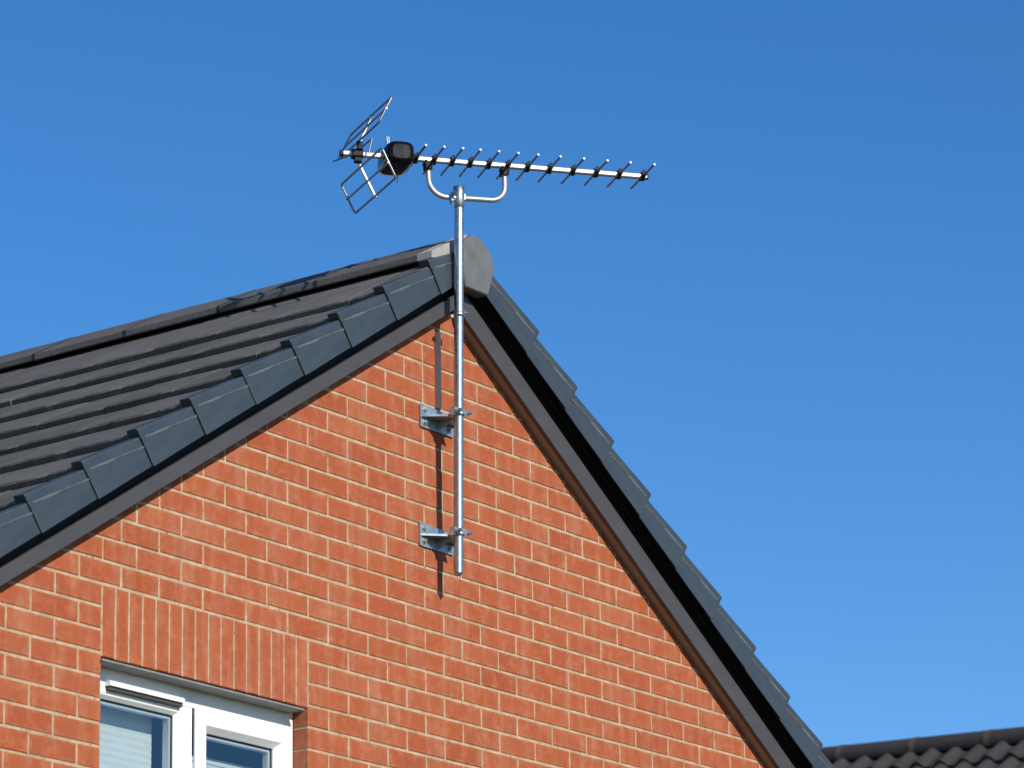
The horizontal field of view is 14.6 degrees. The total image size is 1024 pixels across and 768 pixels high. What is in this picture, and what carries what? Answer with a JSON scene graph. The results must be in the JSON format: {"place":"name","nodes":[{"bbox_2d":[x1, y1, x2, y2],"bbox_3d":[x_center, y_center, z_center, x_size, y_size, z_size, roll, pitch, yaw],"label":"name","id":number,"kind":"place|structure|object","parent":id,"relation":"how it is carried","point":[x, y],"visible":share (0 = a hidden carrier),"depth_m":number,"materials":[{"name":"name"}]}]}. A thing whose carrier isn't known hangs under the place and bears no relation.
{"place":"outdoors","nodes":[
{"label":"outdoors","id":0,"kind":"place"},
{"bbox_2d":[0,0,1023,746],"label":"sky","id":1,"kind":"structure","parent":0,"point":[802,334],"materials":[{"name":"blue"}]},
{"label":"ground","id":2,"kind":"structure","parent":0,"visible":0},
{"bbox_2d":[0,234,834,767],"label":"brick house","id":3,"kind":"structure","parent":2,"relation":"on","point":[212,550],"depth_m":13.98,"materials":[{"name":"brick"}]},
{"bbox_2d":[99,667,292,767],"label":"window","id":4,"kind":"structure","parent":3,"relation":"in","point":[145,723],"depth_m":12.98,"materials":[{"name":"white plastic"}]},
{"bbox_2d":[435,331,441,408],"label":"shadow","id":5,"kind":"object","parent":3,"relation":"attached to","point":[438,398],"visible":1,"depth_m":14.39},
{"bbox_2d":[419,522,471,555],"bbox_3d":[-0.213,0.539,14.179,0.137,0.086,0.209,-12,-19,33],"label":"wall bracket","id":6,"kind":"object","parent":3,"relation":"attached to","point":[434,538],"depth_m":14.18,"materials":[{"name":"metal"}]},
{"bbox_2d":[419,403,471,437],"bbox_3d":[-0.212,0.119,14.303,0.146,0.086,0.202,-12,-19,33],"label":"wall bracket","id":7,"kind":"object","parent":3,"relation":"attached to","point":[434,420],"depth_m":14.30,"materials":[{"name":"metal"}]},
{"bbox_2d":[450,185,467,577],"bbox_3d":[-0.191,-0.015,14.302,0.069,1.448,0.056,-12,-19,33],"label":"antenna mast","id":8,"kind":"object","parent":7,"relation":"attached to","point":[459,313],"visible":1,"depth_m":14.31,"materials":[{"name":"metal"}]},
{"bbox_2d":[332,96,655,213],"bbox_3d":[-0.060,-0.806,14.552,1.175,0.328,0.435,2,-16,-11],"label":"tv antenna","id":9,"kind":"object","parent":8,"relation":"attached to","point":[397,159],"visible":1,"depth_m":14.52,"materials":[{"name":"metal"}]},
{"bbox_2d":[821,726,1023,767],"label":"neighbouring house","id":10,"kind":"structure","parent":2,"relation":"on","point":[997,748],"depth_m":23.76,"materials":[{"name":"grey tile"}]}
]}

